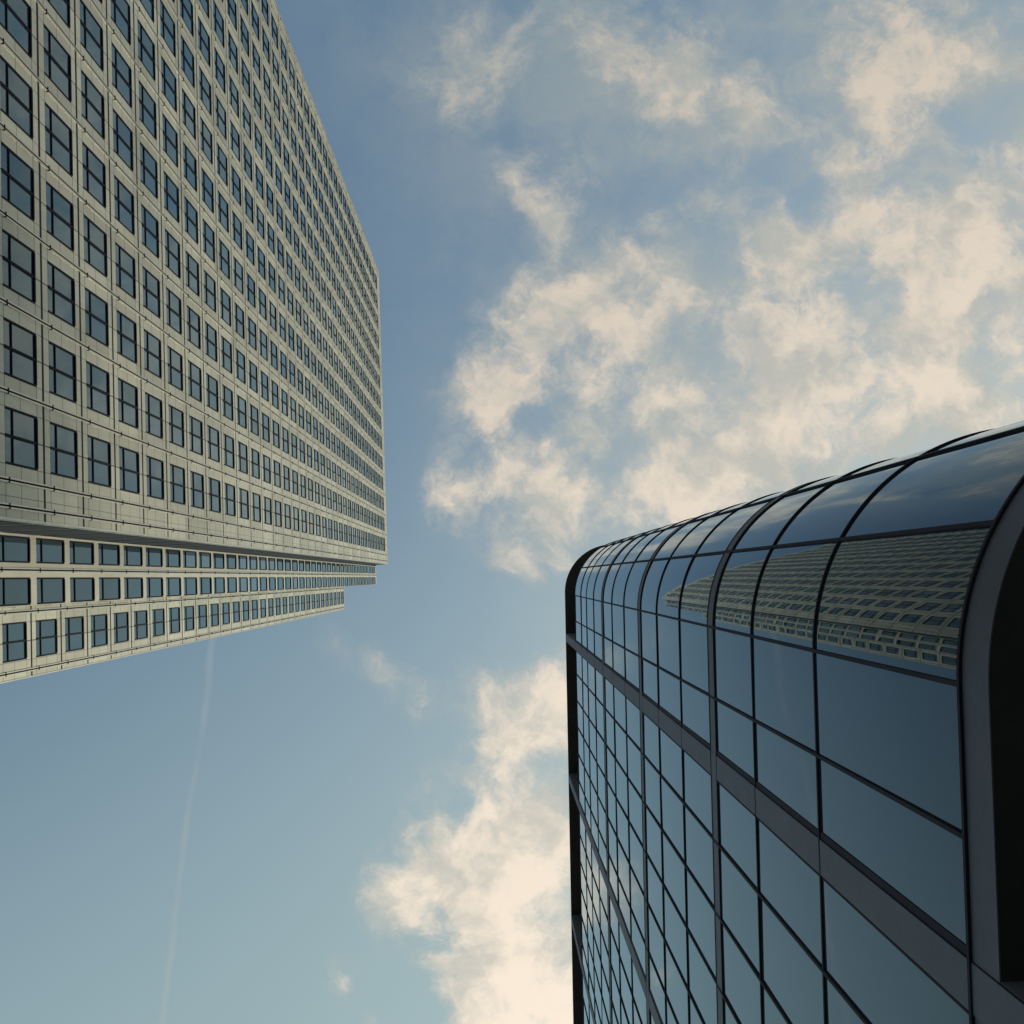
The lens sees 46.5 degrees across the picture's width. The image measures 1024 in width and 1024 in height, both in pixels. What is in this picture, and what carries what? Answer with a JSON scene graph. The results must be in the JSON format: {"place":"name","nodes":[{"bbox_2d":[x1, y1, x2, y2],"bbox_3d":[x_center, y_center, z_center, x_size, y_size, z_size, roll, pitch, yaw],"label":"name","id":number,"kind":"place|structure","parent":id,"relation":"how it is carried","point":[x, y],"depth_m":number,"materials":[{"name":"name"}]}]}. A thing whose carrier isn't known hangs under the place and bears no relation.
{"place":"outdoors","nodes":[
{"label":"outdoors","id":0,"kind":"place"},
{"bbox_2d":[0,0,387,683],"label":"office tower","id":1,"kind":"structure","parent":0,"point":[190,400],"depth_m":65.91,"materials":[{"name":"concrete"}]},
{"bbox_2d":[2,621,26,662],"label":"window","id":2,"kind":"structure","parent":1,"relation":"in","point":[14,635],"depth_m":57.65,"materials":[{"name":"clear glass"}]},
{"bbox_2d":[0,577,30,606],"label":"window","id":3,"kind":"structure","parent":1,"relation":"in","point":[16,591],"depth_m":49.92,"materials":[{"name":"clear glass"}]},
{"bbox_2d":[0,535,30,562],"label":"window","id":4,"kind":"structure","parent":1,"relation":"in","point":[13,549],"depth_m":50.03,"materials":[{"name":"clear glass"}]},
{"bbox_2d":[0,0,31,58],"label":"window","id":5,"kind":"structure","parent":1,"relation":"in","point":[15,15],"depth_m":42.95,"materials":[{"name":"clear glass"}]},
{"bbox_2d":[0,55,33,139],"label":"window","id":6,"kind":"structure","parent":1,"relation":"in","point":[16,95],"depth_m":42.45,"materials":[{"name":"clear glass"}]},
{"bbox_2d":[1,141,34,221],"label":"window","id":7,"kind":"structure","parent":1,"relation":"in","point":[17,176],"depth_m":42.28,"materials":[{"name":"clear glass"}]},
{"bbox_2d":[2,229,35,303],"bbox_3d":[-17.416,-8.632,42.115,0.085,2.846,1.960,-2,-93,-1],"label":"window","id":8,"kind":"structure","parent":1,"relation":"in","point":[19,264],"depth_m":42.13,"materials":[{"name":"clear glass"}]},
{"bbox_2d":[3,317,36,386],"bbox_3d":[-17.304,-5.588,41.951,0.085,2.846,1.960,-2,-93,-1],"label":"window","id":9,"kind":"structure","parent":1,"relation":"in","point":[20,344],"depth_m":41.96,"materials":[{"name":"blue glass"}]},
{"bbox_2d":[5,406,38,470],"bbox_3d":[-17.191,-2.545,41.786,0.085,2.846,1.960,-2,-93,-1],"label":"window","id":10,"kind":"structure","parent":1,"relation":"in","point":[21,428],"depth_m":41.79,"materials":[{"name":"blue glass"}]},
{"bbox_2d":[36,619,57,656],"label":"window","id":11,"kind":"structure","parent":1,"relation":"in","point":[46,630],"depth_m":61.79,"materials":[{"name":"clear glass"}]},
{"bbox_2d":[36,538,64,563],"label":"window","id":12,"kind":"structure","parent":1,"relation":"in","point":[48,551],"depth_m":54.00,"materials":[{"name":"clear glass"}]},
{"bbox_2d":[37,577,65,603],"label":"window","id":13,"kind":"structure","parent":1,"relation":"in","point":[50,590],"depth_m":53.89,"materials":[{"name":"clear glass"}]},
{"bbox_2d":[44,24,71,102],"bbox_3d":[-17.808,-17.538,46.708,0.085,2.846,1.960,-2,-93,-1],"label":"window","id":14,"kind":"structure","parent":1,"relation":"in","point":[57,61],"depth_m":46.72,"materials":[{"name":"clear glass"}]},
{"bbox_2d":[45,102,72,177],"bbox_3d":[-17.696,-14.495,46.544,0.085,2.846,1.960,-2,-93,-1],"label":"window","id":15,"kind":"structure","parent":1,"relation":"in","point":[58,135],"depth_m":46.56,"materials":[{"name":"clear glass"}]},
{"bbox_2d":[47,0,70,28],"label":"window","id":16,"kind":"structure","parent":1,"relation":"in","point":[62,7],"depth_m":47.63,"materials":[{"name":"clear glass"}]},
{"bbox_2d":[46,181,73,251],"bbox_3d":[-17.584,-11.451,46.379,0.085,2.846,1.960,-2,-93,-1],"label":"window","id":17,"kind":"structure","parent":1,"relation":"in","point":[60,211],"depth_m":46.40,"materials":[{"name":"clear glass"}]},
{"bbox_2d":[47,260,75,327],"bbox_3d":[-17.472,-8.408,46.215,0.085,2.846,1.960,-2,-93,-1],"label":"window","id":18,"kind":"structure","parent":1,"relation":"in","point":[61,287],"depth_m":46.23,"materials":[{"name":"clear glass"}]},
{"bbox_2d":[49,341,76,402],"bbox_3d":[-17.360,-5.364,46.050,0.085,2.846,1.960,-2,-93,-1],"label":"window","id":19,"kind":"structure","parent":1,"relation":"in","point":[62,363],"depth_m":46.06,"materials":[{"name":"clear glass"}]},
{"bbox_2d":[50,422,77,479],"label":"window","id":20,"kind":"structure","parent":1,"relation":"in","point":[63,440],"depth_m":45.91,"materials":[{"name":"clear glass"}]},
{"bbox_2d":[65,616,83,651],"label":"window","id":21,"kind":"structure","parent":1,"relation":"in","point":[74,626],"depth_m":65.86,"materials":[{"name":"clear glass"}]},
{"bbox_2d":[69,541,93,564],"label":"window","id":22,"kind":"structure","parent":1,"relation":"in","point":[81,553],"depth_m":58.09,"materials":[{"name":"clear glass"}]},
{"bbox_2d":[70,577,94,601],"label":"window","id":23,"kind":"structure","parent":1,"relation":"in","point":[82,589],"depth_m":58.00,"materials":[{"name":"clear glass"}]},
{"bbox_2d":[80,0,103,71],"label":"window","id":24,"kind":"structure","parent":1,"relation":"in","point":[91,33],"depth_m":51.01,"materials":[{"name":"clear glass"}]},
{"bbox_2d":[81,69,104,139],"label":"window","id":25,"kind":"structure","parent":1,"relation":"in","point":[93,107],"depth_m":50.85,"materials":[{"name":"clear glass"}]},
{"bbox_2d":[82,141,105,208],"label":"window","id":26,"kind":"structure","parent":1,"relation":"in","point":[94,170],"depth_m":50.68,"materials":[{"name":"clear glass"}]},
{"bbox_2d":[84,214,107,277],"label":"window","id":27,"kind":"structure","parent":1,"relation":"in","point":[95,239],"depth_m":50.50,"materials":[{"name":"clear glass"}]},
{"bbox_2d":[85,287,108,346],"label":"window","id":28,"kind":"structure","parent":1,"relation":"in","point":[96,309],"depth_m":50.36,"materials":[{"name":"blue glass"}]},
{"bbox_2d":[86,361,109,416],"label":"window","id":29,"kind":"structure","parent":1,"relation":"in","point":[98,379],"depth_m":50.19,"materials":[{"name":"blue glass"}]},
{"bbox_2d":[87,435,111,487],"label":"window","id":30,"kind":"structure","parent":1,"relation":"in","point":[99,450],"depth_m":50.01,"materials":[{"name":"blue glass"}]},
{"bbox_2d":[91,614,107,647],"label":"window","id":31,"kind":"structure","parent":1,"relation":"in","point":[99,623],"depth_m":70.02,"materials":[{"name":"blue glass"}]},
{"bbox_2d":[98,543,119,565],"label":"window","id":32,"kind":"structure","parent":1,"relation":"in","point":[109,554],"depth_m":62.26,"materials":[{"name":"blue glass"}]},
{"bbox_2d":[99,577,120,600],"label":"window","id":33,"kind":"structure","parent":1,"relation":"in","point":[109,587],"depth_m":62.12,"materials":[{"name":"blue glass"}]},
{"bbox_2d":[111,0,130,45],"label":"window","id":34,"kind":"structure","parent":1,"relation":"in","point":[120,9],"depth_m":55.60,"materials":[{"name":"blue glass"}]},
{"bbox_2d":[114,612,128,643],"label":"window","id":35,"kind":"structure","parent":1,"relation":"in","point":[121,620],"depth_m":74.13,"materials":[{"name":"blue glass"}]},
{"bbox_2d":[112,43,131,108],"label":"window","id":36,"kind":"structure","parent":1,"relation":"in","point":[121,71],"depth_m":55.14,"materials":[{"name":"blue glass"}]},
{"bbox_2d":[113,109,133,171],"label":"window","id":37,"kind":"structure","parent":1,"relation":"in","point":[122,134],"depth_m":54.96,"materials":[{"name":"blue glass"}]},
{"bbox_2d":[114,175,134,234],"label":"window","id":38,"kind":"structure","parent":1,"relation":"in","point":[124,199],"depth_m":54.78,"materials":[{"name":"blue glass"}]},
{"bbox_2d":[115,242,135,299],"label":"window","id":39,"kind":"structure","parent":1,"relation":"in","point":[125,263],"depth_m":54.64,"materials":[{"name":"blue glass"}]},
{"bbox_2d":[117,310,136,363],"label":"window","id":40,"kind":"structure","parent":1,"relation":"in","point":[126,327],"depth_m":54.46,"materials":[{"name":"blue glass"}]},
{"bbox_2d":[118,378,138,428],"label":"window","id":41,"kind":"structure","parent":1,"relation":"in","point":[127,392],"depth_m":54.29,"materials":[{"name":"blue glass"}]},
{"bbox_2d":[119,446,139,493],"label":"window","id":42,"kind":"structure","parent":1,"relation":"in","point":[129,459],"depth_m":54.13,"materials":[{"name":"blue glass"}]},
{"bbox_2d":[124,545,142,565],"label":"window","id":43,"kind":"structure","parent":1,"relation":"in","point":[133,555],"depth_m":66.39,"materials":[{"name":"blue glass"}]},
{"bbox_2d":[124,577,143,598],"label":"window","id":44,"kind":"structure","parent":1,"relation":"in","point":[133,586],"depth_m":66.19,"materials":[{"name":"blue glass"}]},
{"bbox_2d":[134,610,147,639],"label":"window","id":45,"kind":"structure","parent":1,"relation":"in","point":[140,617],"depth_m":78.21,"materials":[{"name":"blue glass"}]},
{"bbox_2d":[138,19,155,80],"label":"window","id":46,"kind":"structure","parent":1,"relation":"in","point":[146,47],"depth_m":59.39,"materials":[{"name":"blue glass"}]},
{"bbox_2d":[140,0,153,22],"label":"window","id":47,"kind":"structure","parent":1,"relation":"in","point":[148,5],"depth_m":60.26,"materials":[{"name":"blue glass"}]},
{"bbox_2d":[139,80,156,139],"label":"window","id":48,"kind":"structure","parent":1,"relation":"in","point":[147,106],"depth_m":59.23,"materials":[{"name":"blue glass"}]},
{"bbox_2d":[140,142,157,199],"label":"window","id":49,"kind":"structure","parent":1,"relation":"in","point":[149,169],"depth_m":59.08,"materials":[{"name":"blue glass"}]},
{"bbox_2d":[141,203,158,258],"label":"window","id":50,"kind":"structure","parent":1,"relation":"in","point":[150,225],"depth_m":58.89,"materials":[{"name":"blue glass"}]},
{"bbox_2d":[143,266,160,318],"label":"window","id":51,"kind":"structure","parent":1,"relation":"in","point":[151,285],"depth_m":58.72,"materials":[{"name":"blue glass"}]},
{"bbox_2d":[144,329,161,378],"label":"window","id":52,"kind":"structure","parent":1,"relation":"in","point":[152,345],"depth_m":58.59,"materials":[{"name":"blue glass"}]},
{"bbox_2d":[145,392,162,438],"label":"window","id":53,"kind":"structure","parent":1,"relation":"in","point":[153,405],"depth_m":58.42,"materials":[{"name":"blue glass"}]},
{"bbox_2d":[146,547,162,566],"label":"window","id":54,"kind":"structure","parent":1,"relation":"in","point":[154,556],"depth_m":70.47,"materials":[{"name":"blue glass"}]},
{"bbox_2d":[146,577,163,597],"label":"window","id":55,"kind":"structure","parent":1,"relation":"in","point":[154,585],"depth_m":70.29,"materials":[{"name":"blue glass"}]},
{"bbox_2d":[146,455,164,499],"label":"window","id":56,"kind":"structure","parent":1,"relation":"in","point":[155,467],"depth_m":58.23,"materials":[{"name":"blue glass"}]},
{"bbox_2d":[152,608,164,636],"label":"window","id":57,"kind":"structure","parent":1,"relation":"in","point":[158,615],"depth_m":82.34,"materials":[{"name":"blue glass"}]},
{"bbox_2d":[160,0,175,57],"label":"window","id":58,"kind":"structure","parent":1,"relation":"in","point":[167,24],"depth_m":63.69,"materials":[{"name":"blue glass"}]},
{"bbox_2d":[161,55,176,112],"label":"window","id":59,"kind":"structure","parent":1,"relation":"in","point":[169,83],"depth_m":63.52,"materials":[{"name":"blue glass"}]},
{"bbox_2d":[162,113,177,167],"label":"window","id":60,"kind":"structure","parent":1,"relation":"in","point":[170,136],"depth_m":63.35,"materials":[{"name":"blue glass"}]},
{"bbox_2d":[164,171,179,222],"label":"window","id":61,"kind":"structure","parent":1,"relation":"in","point":[171,191],"depth_m":63.15,"materials":[{"name":"blue glass"}]},
{"bbox_2d":[165,229,180,278],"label":"window","id":62,"kind":"structure","parent":1,"relation":"in","point":[172,246],"depth_m":63.02,"materials":[{"name":"blue glass"}]},
{"bbox_2d":[166,287,181,334],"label":"window","id":63,"kind":"structure","parent":1,"relation":"in","point":[173,302],"depth_m":62.85,"materials":[{"name":"blue glass"}]},
{"bbox_2d":[167,345,182,391],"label":"window","id":64,"kind":"structure","parent":1,"relation":"in","point":[175,360],"depth_m":62.69,"materials":[{"name":"clear glass"}]},
{"bbox_2d":[169,405,184,447],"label":"window","id":65,"kind":"structure","parent":1,"relation":"in","point":[176,416],"depth_m":62.50,"materials":[{"name":"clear glass"}]},
{"bbox_2d":[170,464,185,504],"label":"window","id":66,"kind":"structure","parent":1,"relation":"in","point":[177,489],"depth_m":62.35,"materials":[{"name":"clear glass"}]},
{"bbox_2d":[180,0,193,36],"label":"window","id":67,"kind":"structure","parent":1,"relation":"in","point":[186,7],"depth_m":68.24,"materials":[{"name":"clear glass"}]},
{"bbox_2d":[181,35,194,88],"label":"window","id":68,"kind":"structure","parent":1,"relation":"in","point":[187,58],"depth_m":67.78,"materials":[{"name":"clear glass"}]},
{"bbox_2d":[182,88,195,140],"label":"window","id":69,"kind":"structure","parent":1,"relation":"in","point":[188,109],"depth_m":67.63,"materials":[{"name":"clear glass"}]},
{"bbox_2d":[183,142,196,191],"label":"window","id":70,"kind":"structure","parent":1,"relation":"in","point":[190,162],"depth_m":67.45,"materials":[{"name":"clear glass"}]},
{"bbox_2d":[184,196,198,243],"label":"window","id":71,"kind":"structure","parent":1,"relation":"in","point":[191,214],"depth_m":67.27,"materials":[{"name":"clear glass"}]},
{"bbox_2d":[186,251,199,296],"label":"window","id":72,"kind":"structure","parent":1,"relation":"in","point":[192,266],"depth_m":67.15,"materials":[{"name":"clear glass"}]},
{"bbox_2d":[187,305,200,349],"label":"window","id":73,"kind":"structure","parent":1,"relation":"in","point":[193,319],"depth_m":66.96,"materials":[{"name":"clear glass"}]},
{"bbox_2d":[188,360,201,402],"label":"window","id":74,"kind":"structure","parent":1,"relation":"in","point":[194,372],"depth_m":66.81,"materials":[{"name":"clear glass"}]},
{"bbox_2d":[189,415,202,455],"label":"window","id":75,"kind":"structure","parent":1,"relation":"in","point":[195,425],"depth_m":66.62,"materials":[{"name":"clear glass"}]},
{"bbox_2d":[190,471,204,508],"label":"window","id":76,"kind":"structure","parent":1,"relation":"in","point":[197,480],"depth_m":66.47,"materials":[{"name":"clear glass"}]},
{"bbox_2d":[199,0,208,18],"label":"window","id":77,"kind":"structure","parent":1,"relation":"in","point":[205,3],"depth_m":72.84,"materials":[{"name":"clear glass"}]},
{"bbox_2d":[198,16,210,66],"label":"window","id":78,"kind":"structure","parent":1,"relation":"in","point":[203,37],"depth_m":72.03,"materials":[{"name":"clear glass"}]},
{"bbox_2d":[199,66,211,114],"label":"window","id":79,"kind":"structure","parent":1,"relation":"in","point":[205,87],"depth_m":71.87,"materials":[{"name":"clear glass"}]},
{"bbox_2d":[200,116,212,164],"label":"window","id":80,"kind":"structure","parent":1,"relation":"in","point":[206,136],"depth_m":71.73,"materials":[{"name":"clear glass"}]},
{"bbox_2d":[201,167,213,213],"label":"window","id":81,"kind":"structure","parent":1,"relation":"in","point":[207,185],"depth_m":71.59,"materials":[{"name":"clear glass"}]},
{"bbox_2d":[203,219,214,262],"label":"window","id":82,"kind":"structure","parent":1,"relation":"in","point":[208,234],"depth_m":71.42,"materials":[{"name":"clear glass"}]},
{"bbox_2d":[204,270,215,312],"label":"window","id":83,"kind":"structure","parent":1,"relation":"in","point":[209,283],"depth_m":71.22,"materials":[{"name":"clear glass"}]},
{"bbox_2d":[205,321,217,361],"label":"window","id":84,"kind":"structure","parent":1,"relation":"in","point":[210,333],"depth_m":71.05,"materials":[{"name":"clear glass"}]},
{"bbox_2d":[206,373,218,411],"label":"window","id":85,"kind":"structure","parent":1,"relation":"in","point":[211,383],"depth_m":70.89,"materials":[{"name":"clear glass"}]},
{"bbox_2d":[207,425,219,462],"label":"window","id":86,"kind":"structure","parent":1,"relation":"in","point":[213,434],"depth_m":70.77,"materials":[{"name":"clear glass"}]},
{"bbox_2d":[209,477,220,512],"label":"window","id":87,"kind":"structure","parent":1,"relation":"in","point":[214,485],"depth_m":70.62,"materials":[{"name":"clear glass"}]},
{"bbox_2d":[213,0,224,47],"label":"window","id":88,"kind":"structure","parent":1,"relation":"in","point":[218,19],"depth_m":76.32,"materials":[{"name":"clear glass"}]},
{"bbox_2d":[214,46,225,93],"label":"window","id":89,"kind":"structure","parent":1,"relation":"in","point":[219,65],"depth_m":76.17,"materials":[{"name":"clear glass"}]},
{"bbox_2d":[215,94,226,139],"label":"window","id":90,"kind":"structure","parent":1,"relation":"in","point":[220,111],"depth_m":76.00,"materials":[{"name":"clear glass"}]},
{"bbox_2d":[216,141,227,186],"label":"window","id":91,"kind":"structure","parent":1,"relation":"in","point":[222,168],"depth_m":75.85,"materials":[{"name":"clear glass"}]},
{"bbox_2d":[218,191,228,233],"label":"window","id":92,"kind":"structure","parent":1,"relation":"in","point":[223,209],"depth_m":75.70,"materials":[{"name":"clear glass"}]},
{"bbox_2d":[219,238,229,279],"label":"window","id":93,"kind":"structure","parent":1,"relation":"in","point":[224,254],"depth_m":75.49,"materials":[{"name":"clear glass"}]},
{"bbox_2d":[220,287,230,326],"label":"window","id":94,"kind":"structure","parent":1,"relation":"in","point":[225,300],"depth_m":75.36,"materials":[{"name":"clear glass"}]},
{"bbox_2d":[221,335,232,373],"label":"window","id":95,"kind":"structure","parent":1,"relation":"in","point":[226,347],"depth_m":75.15,"materials":[{"name":"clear glass"}]},
{"bbox_2d":[222,384,233,420],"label":"window","id":96,"kind":"structure","parent":1,"relation":"in","point":[227,393],"depth_m":75.01,"materials":[{"name":"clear glass"}]},
{"bbox_2d":[223,433,234,468],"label":"window","id":97,"kind":"structure","parent":1,"relation":"in","point":[229,456],"depth_m":74.86,"materials":[{"name":"clear glass"}]},
{"bbox_2d":[225,483,235,516],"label":"window","id":98,"kind":"structure","parent":1,"relation":"in","point":[230,497],"depth_m":74.68,"materials":[{"name":"clear glass"}]},
{"bbox_2d":[0,0,1023,1023],"label":"sky","id":99,"kind":"structure","parent":0,"point":[642,265],"materials":[{"name":"blue"}]},
{"bbox_2d":[565,420,1023,1023],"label":"glass office block","id":100,"kind":"structure","parent":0,"point":[795,722],"depth_m":17.39,"materials":[{"name":"blue glass"}]}
]}

